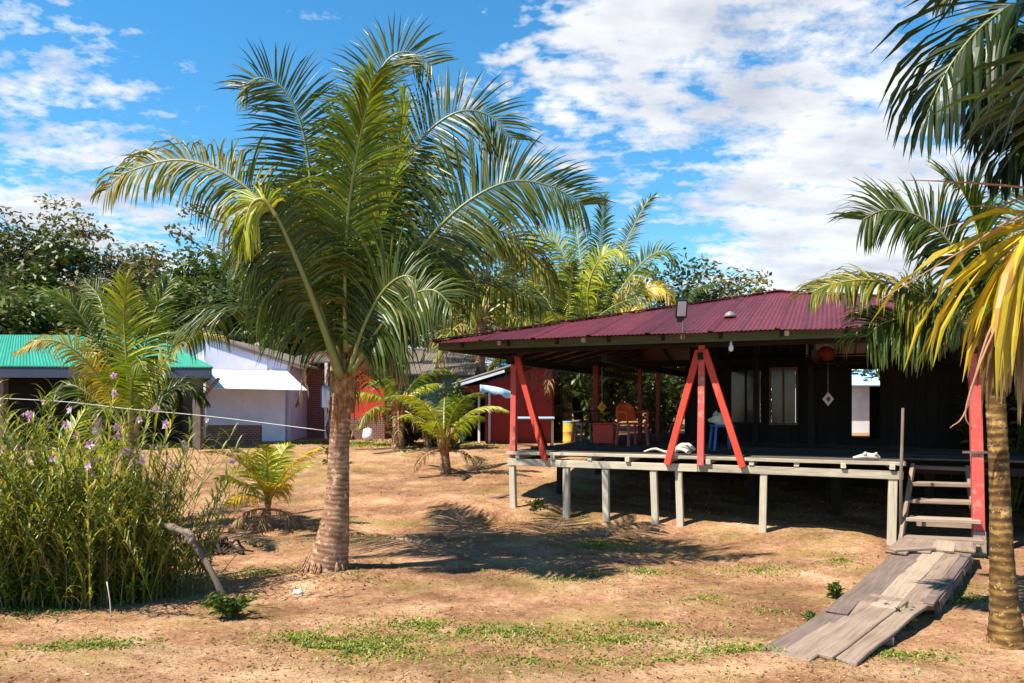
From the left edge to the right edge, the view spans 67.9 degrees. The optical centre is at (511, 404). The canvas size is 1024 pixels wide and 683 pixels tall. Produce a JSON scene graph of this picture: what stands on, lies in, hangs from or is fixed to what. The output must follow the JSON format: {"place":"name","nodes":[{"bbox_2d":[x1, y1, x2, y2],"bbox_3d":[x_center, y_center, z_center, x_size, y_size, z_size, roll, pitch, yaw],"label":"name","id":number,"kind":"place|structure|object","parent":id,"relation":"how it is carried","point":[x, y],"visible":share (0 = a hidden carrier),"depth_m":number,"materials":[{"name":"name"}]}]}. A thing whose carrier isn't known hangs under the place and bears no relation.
{"place":"outdoors","nodes":[
{"label":"outdoors","id":0,"kind":"place"},
{"bbox_2d":[0,408,1023,682],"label":"ground","id":1,"kind":"structure","parent":0,"point":[464,542],"depth_m":8.52,"materials":[{"name":"brown soil"}]},
{"bbox_2d":[0,556,44,606],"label":"weed plant","id":2,"kind":"object","parent":1,"relation":"on","point":[16,588],"visible":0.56,"depth_m":7.42,"materials":[{"name":"green plant"}]},
{"bbox_2d":[25,569,73,606],"bbox_3d":[-4.571,1.828,7.645,0.488,0.463,0.816,0,0,0],"label":"weed plant","id":3,"kind":"object","parent":1,"relation":"on","point":[47,588],"visible":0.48,"depth_m":7.46,"materials":[{"name":"green plant"}]},
{"bbox_2d":[0,281,102,334],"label":"broadleaf tree","id":4,"kind":"object","parent":1,"relation":"on","point":[24,307],"visible":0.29,"depth_m":28.17,"materials":[{"name":"green plant"}]},
{"bbox_2d":[0,416,124,600],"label":"orchid clump","id":5,"kind":"object","parent":1,"relation":"on","point":[53,457],"visible":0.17,"depth_m":7.53,"materials":[{"name":"green plant"}]},
{"bbox_2d":[0,220,125,311],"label":"broadleaf tree","id":6,"kind":"object","parent":1,"relation":"on","point":[62,260],"visible":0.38,"depth_m":38.04,"materials":[{"name":"green plant"}]},
{"bbox_2d":[0,404,142,512],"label":"young palm","id":7,"kind":"object","parent":1,"relation":"on","point":[80,418],"visible":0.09,"depth_m":9.61,"materials":[{"name":"green plant"}]},
{"bbox_2d":[0,193,158,292],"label":"broadleaf tree","id":8,"kind":"object","parent":1,"relation":"on","point":[78,233],"visible":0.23,"depth_m":43.69,"materials":[{"name":"green plant"}]},
{"bbox_2d":[0,275,176,334],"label":"broadleaf tree","id":9,"kind":"object","parent":1,"relation":"on","point":[3,278],"visible":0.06,"depth_m":28.53,"materials":[{"name":"green plant"}]},
{"bbox_2d":[0,225,177,305],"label":"broadleaf tree","id":10,"kind":"object","parent":1,"relation":"on","point":[143,264],"visible":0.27,"depth_m":39.83,"materials":[{"name":"green plant"}]},
{"bbox_2d":[106,581,111,616],"bbox_3d":[-3.836,1.862,7.228,0.065,0.362,0.015,0,0,22],"label":"stick","id":11,"kind":"object","parent":1,"relation":"on","point":[109,598],"visible":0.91,"depth_m":7.22,"materials":[{"name":"grey wood"}]},
{"bbox_2d":[0,335,219,449],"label":"green roof house","id":12,"kind":"structure","parent":1,"relation":"on","point":[26,375],"depth_m":22.07,"materials":[{"name":"metal"}]},
{"bbox_2d":[12,268,225,501],"bbox_3d":[-6.030,-0.095,11.332,4.246,4.251,2.296,0,0,25],"label":"young palm","id":13,"kind":"object","parent":1,"relation":"on","point":[118,359],"visible":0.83,"depth_m":11.35,"materials":[{"name":"green plant"}]},
{"bbox_2d":[1,391,252,604],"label":"orchid clump","id":14,"kind":"object","parent":1,"relation":"on","point":[145,559],"visible":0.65,"depth_m":7.84,"materials":[{"name":"green plant"}]},
{"bbox_2d":[99,567,155,603],"bbox_3d":[-3.906,1.849,7.828,0.668,0.433,0.592,0,0,0],"label":"weed plant","id":15,"kind":"object","parent":1,"relation":"on","point":[138,584],"visible":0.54,"depth_m":7.69,"materials":[{"name":"green plant"}]},
{"bbox_2d":[96,267,197,343],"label":"broadleaf tree","id":16,"kind":"object","parent":1,"relation":"on","point":[169,277],"visible":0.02,"depth_m":31.23,"materials":[{"name":"green plant"}]},
{"bbox_2d":[159,522,227,601],"bbox_3d":[-3.217,1.576,7.512,1.065,0.764,0.237,0,0,28],"label":"bent log","id":17,"kind":"object","parent":1,"relation":"on","point":[188,534],"visible":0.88,"depth_m":7.41,"materials":[{"name":"grey wood"}]},
{"bbox_2d":[164,154,250,278],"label":"broadleaf tree","id":18,"kind":"object","parent":1,"relation":"on","point":[188,237],"visible":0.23,"depth_m":44.73,"materials":[{"name":"green plant"}]},
{"bbox_2d":[175,328,245,435],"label":"gable house","id":19,"kind":"structure","parent":1,"relation":"on","point":[201,356],"depth_m":24.95,"materials":[{"name":"white paint"}]},
{"bbox_2d":[172,536,255,554],"bbox_3d":[-4.042,1.893,10.361,1.052,0.191,0.891,0,0,-16],"label":"brush pile","id":20,"kind":"object","parent":1,"relation":"on","point":[221,546],"visible":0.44,"depth_m":10.18,"materials":[{"name":"brown"}]},
{"bbox_2d":[132,241,301,355],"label":"broadleaf tree","id":21,"kind":"object","parent":1,"relation":"on","point":[202,273],"visible":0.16,"depth_m":30.54,"materials":[{"name":"green plant"}]},
{"bbox_2d":[200,589,260,618],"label":"weed plant","id":22,"kind":"object","parent":1,"relation":"on","point":[230,606],"visible":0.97,"depth_m":7.14,"materials":[{"name":"green plant"}]},
{"bbox_2d":[173,262,326,355],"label":"broadleaf tree","id":23,"kind":"object","parent":1,"relation":"on","point":[221,287],"visible":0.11,"depth_m":28.73,"materials":[{"name":"green plant"}]},
{"bbox_2d":[222,565,277,576],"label":"fallen frond","id":24,"kind":"object","parent":1,"relation":"on","point":[264,570],"visible":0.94,"depth_m":8.89,"materials":[{"name":"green plant"}]},
{"bbox_2d":[201,442,323,533],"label":"young palm","id":25,"kind":"object","parent":1,"relation":"on","point":[264,473],"visible":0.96,"depth_m":11.73,"materials":[{"name":"green plant"}]},
{"bbox_2d":[203,333,323,441],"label":"lilac house","id":26,"kind":"structure","parent":1,"relation":"on","point":[245,388],"depth_m":21.93,"materials":[{"name":"paint"}]},
{"bbox_2d":[262,390,285,441],"bbox_3d":[-6.875,0.375,21.945,0.666,1.750,0.100,0,0,0],"label":"door","id":27,"kind":"structure","parent":26,"relation":"in","point":[273,401],"depth_m":21.89,"materials":[{"name":"white paint"}]},
{"bbox_2d":[227,310,311,354],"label":"broadleaf tree","id":28,"kind":"object","parent":1,"relation":"on","point":[290,348],"depth_m":31.11,"materials":[{"name":"green plant"}]},
{"bbox_2d":[292,589,303,594],"bbox_3d":[-2.272,1.989,8.065,0.126,0.088,0.099,0,0,0],"label":"plastic scrap","id":29,"kind":"object","parent":1,"relation":"on","point":[298,592],"visible":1,"depth_m":8.04,"materials":[{"name":"white plastic"}]},
{"bbox_2d":[291,351,329,438],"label":"brick shack","id":30,"kind":"structure","parent":1,"relation":"on","point":[317,416],"depth_m":23.93,"materials":[{"name":"brown brick"}]},
{"bbox_2d":[321,386,330,442],"bbox_3d":[-2.167,0.118,8.880,0.111,0.683,0.090,0,0,0],"label":"meter box","id":31,"kind":"object","parent":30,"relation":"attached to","point":[325,394],"visible":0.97,"depth_m":8.84,"materials":[{"name":"grey metal"}]},
{"bbox_2d":[319,446,327,463],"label":"bush","id":32,"kind":"object","parent":1,"relation":"on","point":[325,460],"visible":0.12,"depth_m":17.50,"materials":[{"name":"green plant"}]},
{"bbox_2d":[89,12,614,573],"bbox_3d":[-1.793,-1.257,9.768,6.012,6.967,4.702,0,0,0],"label":"coconut palm","id":33,"kind":"object","parent":1,"relation":"on","point":[347,266],"visible":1,"depth_m":8.60,"materials":[{"name":"green plant"}]},
{"bbox_2d":[0,398,325,430],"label":"clothes line","id":34,"kind":"object","parent":33,"relation":"attached to","point":[176,413],"visible":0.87,"depth_m":9.26,"materials":[{"name":"white fabric"}]},
{"bbox_2d":[362,428,373,440],"bbox_3d":[-4.223,0.894,22.300,0.313,0.459,0.340,0,0,0],"label":"sack","id":35,"kind":"object","parent":1,"relation":"on","point":[368,433],"visible":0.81,"depth_m":22.19,"materials":[{"name":"white fabric"}]},
{"bbox_2d":[349,358,402,439],"bbox_3d":[-4.370,-0.404,24.892,1.597,3.408,4.615,0,0,0],"label":"red hut","id":36,"kind":"object","parent":1,"relation":"on","point":[380,428],"visible":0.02,"depth_m":22.94,"materials":[{"name":"paint"}]},
{"bbox_2d":[292,308,472,355],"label":"broadleaf tree","id":37,"kind":"object","parent":1,"relation":"on","point":[431,338],"visible":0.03,"depth_m":31.46,"materials":[{"name":"green plant"}]},
{"bbox_2d":[329,357,454,449],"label":"palm tree","id":38,"kind":"object","parent":1,"relation":"on","point":[397,409],"visible":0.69,"depth_m":19.86,"materials":[{"name":"green plant"}]},
{"bbox_2d":[381,394,426,444],"bbox_3d":[-2.824,0.427,20.801,1.529,1.859,1.548,0,0,0],"label":"strap plant","id":39,"kind":"object","parent":1,"relation":"on","point":[410,436],"visible":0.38,"depth_m":20.62,"materials":[{"name":"green plant"}]},
{"bbox_2d":[418,419,436,446],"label":"bush","id":40,"kind":"object","parent":1,"relation":"on","point":[433,440],"visible":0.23,"depth_m":20.38,"materials":[{"name":"green plant"}]},
{"bbox_2d":[393,348,477,430],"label":"house","id":41,"kind":"structure","parent":1,"relation":"on","point":[460,365],"depth_m":24.94,"materials":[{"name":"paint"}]},
{"bbox_2d":[383,392,509,474],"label":"young palm","id":42,"kind":"object","parent":1,"relation":"on","point":[433,426],"visible":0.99,"depth_m":16.34,"materials":[{"name":"green plant"}]},
{"bbox_2d":[430,371,476,449],"bbox_3d":[-1.608,0.208,19.779,1.190,2.186,1.215,0,0,-32],"label":"bush","id":43,"kind":"object","parent":1,"relation":"on","point":[453,392],"visible":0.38,"depth_m":19.67,"materials":[{"name":"green plant"}]},
{"bbox_2d":[413,237,545,347],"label":"broadleaf tree","id":44,"kind":"object","parent":1,"relation":"on","point":[476,273],"visible":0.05,"depth_m":34.34,"materials":[{"name":"green plant"}]},
{"bbox_2d":[465,354,510,383],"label":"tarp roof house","id":45,"kind":"structure","parent":1,"relation":"on","point":[488,360],"depth_m":26.54,"materials":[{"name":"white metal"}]},
{"bbox_2d":[394,242,594,384],"bbox_3d":[-0.789,-2.349,26.247,7.565,6.963,7.233,0,0,0],"label":"palm tree","id":46,"kind":"object","parent":1,"relation":"on","point":[481,320],"visible":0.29,"depth_m":25.29,"materials":[{"name":"green plant"}]},
{"bbox_2d":[487,494,509,498],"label":"fallen branch","id":47,"kind":"object","parent":1,"relation":"on","point":[500,496],"visible":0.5,"depth_m":13.54,"materials":[{"name":"beige wood"}]},
{"bbox_2d":[452,364,553,442],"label":"red shed","id":48,"kind":"structure","parent":1,"relation":"on","point":[494,426],"depth_m":21.44,"materials":[{"name":"red paint"}]},
{"bbox_2d":[480,385,509,397],"bbox_3d":[-0.349,-0.304,20.386,1.020,0.489,0.287,0,0,0],"label":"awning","id":49,"kind":"object","parent":48,"relation":"hanging from","point":[493,390],"visible":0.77,"depth_m":20.36,"materials":[{"name":"blue paint"}]},
{"bbox_2d":[429,232,582,377],"bbox_3d":[0.082,-3.586,37.770,9.158,9.854,9.898,0,0,30],"label":"broadleaf tree","id":50,"kind":"object","parent":1,"relation":"on","point":[529,271],"visible":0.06,"depth_m":37.38,"materials":[{"name":"green plant"}]},
{"bbox_2d":[0,458,1023,682],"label":"soil clods","id":51,"kind":"object","parent":1,"relation":"on","point":[446,659],"visible":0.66,"depth_m":6.93,"materials":[{"name":"brown soil"}]},
{"bbox_2d":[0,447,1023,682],"bbox_3d":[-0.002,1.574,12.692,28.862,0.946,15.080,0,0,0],"label":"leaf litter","id":52,"kind":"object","parent":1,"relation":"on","point":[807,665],"visible":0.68,"depth_m":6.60,"materials":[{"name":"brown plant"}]},
{"bbox_2d":[525,498,546,507],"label":"weed plant","id":53,"kind":"object","parent":1,"relation":"on","point":[535,503],"visible":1,"depth_m":12.67,"materials":[{"name":"green plant"}]},
{"bbox_2d":[518,417,554,444],"bbox_3d":[0.579,0.754,20.000,1.050,0.882,0.700,0,0,0],"label":"table","id":54,"kind":"object","parent":1,"relation":"on","point":[551,430],"visible":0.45,"depth_m":19.67,"materials":[{"name":"blue paint"}]},
{"bbox_2d":[502,370,587,439],"bbox_3d":[1.103,-0.266,22.511,3.279,2.919,2.383,0,0,-22],"label":"bush","id":55,"kind":"object","parent":1,"relation":"on","point":[558,406],"visible":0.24,"depth_m":22.21,"materials":[{"name":"green plant"}]},
{"bbox_2d":[480,260,649,439],"bbox_3d":[1.552,-1.363,22.328,5.486,4.980,5.482,0,0,40],"label":"palm tree","id":56,"kind":"object","parent":1,"relation":"on","point":[551,318],"visible":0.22,"depth_m":21.60,"materials":[{"name":"green plant"}]},
{"bbox_2d":[485,258,644,405],"bbox_3d":[2.186,-2.376,32.971,8.356,7.448,8.380,0,0,0],"label":"broadleaf tree","id":57,"kind":"object","parent":1,"relation":"on","point":[635,399],"visible":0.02,"depth_m":31.89,"materials":[{"name":"green plant"}]},
{"bbox_2d":[491,309,684,417],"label":"broadleaf tree","id":58,"kind":"object","parent":1,"relation":"on","point":[611,382],"depth_m":32.32,"materials":[{"name":"green plant"}]},
{"bbox_2d":[505,189,680,435],"bbox_3d":[2.763,-3.182,25.232,5.989,8.658,6.127,0,0,0],"label":"palm tree","id":59,"kind":"object","parent":1,"relation":"on","point":[592,293],"visible":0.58,"depth_m":25.25,"materials":[{"name":"green plant"}]},
{"bbox_2d":[538,360,655,439],"bbox_3d":[2.240,-0.066,21.461,3.054,2.407,2.898,0,0,-20],"label":"bush","id":60,"kind":"object","parent":1,"relation":"on","point":[584,394],"visible":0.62,"depth_m":21.14,"materials":[{"name":"green plant"}]},
{"bbox_2d":[427,347,795,417],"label":"woods","id":61,"kind":"object","parent":1,"relation":"on","point":[636,409],"depth_m":57.37,"materials":[{"name":"green plant"}]},
{"bbox_2d":[581,283,721,432],"bbox_3d":[5.354,-1.808,26.696,6.816,5.878,6.942,0,0,0],"label":"palm tree","id":62,"kind":"object","parent":1,"relation":"on","point":[690,294],"visible":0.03,"depth_m":25.48,"materials":[{"name":"green plant"}]},
{"bbox_2d":[625,371,684,432],"bbox_3d":[4.498,-0.287,22.903,2.288,2.922,2.624,0,0,36],"label":"bush","id":63,"kind":"object","parent":1,"relation":"on","point":[671,386],"visible":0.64,"depth_m":22.75,"materials":[{"name":"green plant"}]},
{"bbox_2d":[631,247,718,423],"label":"broadleaf tree","id":64,"kind":"object","parent":1,"relation":"on","point":[685,290],"visible":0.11,"depth_m":36.80,"materials":[{"name":"green plant"}]},
{"bbox_2d":[430,289,1023,556],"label":"stilt pavilion","id":65,"kind":"structure","parent":1,"relation":"on","point":[724,352],"depth_m":13.73,"materials":[{"name":"wood"}]},
{"bbox_2d":[563,421,574,443],"bbox_3d":[1.455,0.805,19.400,0.330,0.785,0.330,0,0,0],"label":"barrel","id":66,"kind":"object","parent":65,"relation":"on","point":[567,429],"visible":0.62,"depth_m":19.26,"materials":[{"name":"yellow paint"}]},
{"bbox_2d":[571,397,599,442],"bbox_3d":[1.522,0.304,16.028,0.565,0.969,0.509,0,0,30],"label":"plastic chair","id":67,"kind":"object","parent":65,"relation":"on","point":[577,411],"visible":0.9,"depth_m":16.05,"materials":[{"name":"black plastic"}]},
{"bbox_2d":[598,402,605,411],"bbox_3d":[1.806,-0.309,15.251,0.180,0.923,0.030,0,0,0],"label":"hanging ornament","id":68,"kind":"object","parent":65,"relation":"hanging from","point":[601,406],"visible":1,"depth_m":15.24,"materials":[{"name":"yellow paint"}]},
{"bbox_2d":[593,422,614,444],"bbox_3d":[1.832,0.565,15.135,0.420,0.430,0.380,0,0,10],"label":"storage box","id":69,"kind":"object","parent":65,"relation":"on","point":[603,432],"visible":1,"depth_m":14.96,"materials":[{"name":"red plastic"}]},
{"bbox_2d":[615,402,649,445],"bbox_3d":[2.306,0.367,14.752,0.509,0.840,0.564,0,0,-25],"label":"plastic chair","id":70,"kind":"object","parent":65,"relation":"on","point":[626,412],"visible":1,"depth_m":14.83,"materials":[{"name":"red paint"}]},
{"bbox_2d":[675,299,687,338],"bbox_3d":[2.501,-1.269,11.245,0.170,0.578,0.191,0,0,0],"label":"floodlight","id":71,"kind":"object","parent":65,"relation":"attached to","point":[681,310],"visible":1,"depth_m":11.20,"materials":[{"name":"black plastic"}]},
{"bbox_2d":[708,424,734,449],"bbox_3d":[3.643,0.566,13.190,0.397,0.453,0.398,0,0,0],"label":"stool","id":72,"kind":"object","parent":65,"relation":"on","point":[715,435],"visible":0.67,"depth_m":13.30,"materials":[{"name":"blue plastic"}]},
{"bbox_2d":[707,411,724,424],"bbox_3d":[3.588,0.241,13.205,0.298,0.297,0.272,0,0,-17],"label":"cloth bundle","id":73,"kind":"object","parent":72,"relation":"on","point":[716,418],"visible":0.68,"depth_m":13.13,"materials":[{"name":"white fabric"}]},
{"bbox_2d":[728,368,762,424],"bbox_3d":[4.826,-0.180,15.698,0.689,1.171,0.051,0,0,23],"label":"window","id":74,"kind":"structure","parent":65,"relation":"in","point":[741,381],"depth_m":15.73,"materials":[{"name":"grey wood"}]},
{"bbox_2d":[769,367,797,424],"bbox_3d":[5.506,-0.180,15.414,0.562,1.172,0.053,0,0,22],"label":"window","id":75,"kind":"structure","parent":65,"relation":"in","point":[783,378],"depth_m":15.41,"materials":[{"name":"grey glass"}]},
{"bbox_2d":[818,346,834,361],"bbox_3d":[5.452,-1.046,13.196,0.298,0.580,0.299,0,0,0],"label":"paper lantern","id":76,"kind":"object","parent":65,"relation":"hanging from","point":[825,353],"visible":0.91,"depth_m":13.09,"materials":[{"name":"red paper"}]},
{"bbox_2d":[823,392,832,405],"bbox_3d":[5.673,-0.376,13.642,0.200,0.787,0.030,0,0,0],"label":"hanging ornament","id":77,"kind":"object","parent":65,"relation":"hanging from","point":[827,398],"visible":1,"depth_m":13.63,"materials":[{"name":"white paint"}]},
{"bbox_2d":[677,254,776,300],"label":"broadleaf tree","id":78,"kind":"object","parent":1,"relation":"on","point":[731,290],"visible":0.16,"depth_m":39.54,"materials":[{"name":"green plant"}]},
{"bbox_2d":[712,271,795,387],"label":"broadleaf tree","id":79,"kind":"object","parent":1,"relation":"on","point":[747,285],"visible":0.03,"depth_m":37.47,"materials":[{"name":"green plant"}]},
{"bbox_2d":[800,610,817,621],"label":"weed plant","id":80,"kind":"object","parent":1,"relation":"on","point":[811,615],"visible":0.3,"depth_m":7.00,"materials":[{"name":"green plant"}]},
{"bbox_2d":[826,581,845,598],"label":"weed plant","id":81,"kind":"object","parent":1,"relation":"on","point":[835,589],"visible":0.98,"depth_m":7.85,"materials":[{"name":"green plant"}]},
{"bbox_2d":[795,369,879,432],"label":"white house","id":82,"kind":"structure","parent":1,"relation":"on","point":[860,402],"depth_m":27.93,"materials":[{"name":"paint"}]},
{"bbox_2d":[852,369,879,379],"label":"broadleaf tree","id":83,"kind":"object","parent":1,"relation":"on","point":[865,371],"visible":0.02,"depth_m":28.45,"materials":[{"name":"green plant"}]},
{"bbox_2d":[758,537,974,665],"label":"plank walkway","id":84,"kind":"structure","parent":1,"relation":"on","point":[858,623],"depth_m":7.10,"materials":[{"name":"grey wood"}]},
{"bbox_2d":[899,408,903,530],"bbox_3d":[5.301,1.058,10.337,0.063,2.036,0.050,0,0,0],"label":"pole","id":85,"kind":"object","parent":1,"relation":"on","point":[901,474],"visible":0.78,"depth_m":10.32,"materials":[{"name":"grey wood"}]},
{"bbox_2d":[884,602,920,629],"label":"weed plant","id":86,"kind":"object","parent":1,"relation":"on","point":[910,624],"visible":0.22,"depth_m":6.85,"materials":[{"name":"green plant"}]},
{"bbox_2d":[787,153,1023,649],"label":"palm tree","id":87,"kind":"object","parent":1,"relation":"on","point":[1005,629],"visible":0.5,"depth_m":6.45,"materials":[{"name":"green plant"}]},
{"bbox_2d":[898,463,983,552],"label":"wooden steps","id":88,"kind":"structure","parent":1,"relation":"on","point":[951,522],"depth_m":10.47,"materials":[{"name":"grey wood"}]},
{"bbox_2d":[870,0,1023,429],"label":"palm tree","id":89,"kind":"object","parent":1,"relation":"on","point":[989,79],"visible":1,"depth_m":4.57,"materials":[{"name":"green plant"}]},
{"bbox_2d":[948,389,1023,513],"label":"bush","id":90,"kind":"object","parent":1,"relation":"on","point":[1017,488],"visible":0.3,"depth_m":12.81,"materials":[{"name":"green plant"}]},
{"bbox_2d":[0,438,1023,682],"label":"grass","id":91,"kind":"structure","parent":0,"point":[308,638],"depth_m":6.55,"materials":[{"name":"green plant"}]},
{"bbox_2d":[0,380,150,609],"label":"orchid clump","id":92,"kind":"object","parent":91,"relation":"on","point":[7,519],"visible":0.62,"depth_m":7.51,"materials":[{"name":"green plant"}]},
{"bbox_2d":[0,366,245,610],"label":"orchid clump","id":93,"kind":"object","parent":91,"relation":"on","point":[82,581],"visible":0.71,"depth_m":7.59,"materials":[{"name":"green plant"}]},
{"bbox_2d":[113,409,260,596],"bbox_3d":[-3.597,1.030,8.239,1.582,2.037,1.466,0,0,-42],"label":"orchid clump","id":94,"kind":"object","parent":91,"relation":"on","point":[209,553],"visible":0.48,"depth_m":8.17,"materials":[{"name":"green plant"}]},
{"bbox_2d":[0,0,1023,402],"label":"sky","id":95,"kind":"structure","parent":0,"point":[750,120],"materials":[{"name":"blue"}]},
{"bbox_2d":[644,443,695,455],"bbox_3d":[2.504,0.686,12.014,0.849,0.195,0.190,0,0,37],"label":"driftwood","id":96,"kind":"object","parent":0,"point":[687,448],"visible":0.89,"depth_m":11.87,"materials":[{"name":"white wood"}]},
{"bbox_2d":[853,452,880,459],"bbox_3d":[5.004,0.718,10.723,0.356,0.122,0.118,0,0,23],"label":"driftwood","id":97,"kind":"object","parent":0,"point":[871,456],"visible":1,"depth_m":10.69,"materials":[{"name":"white wood"}]}
]}

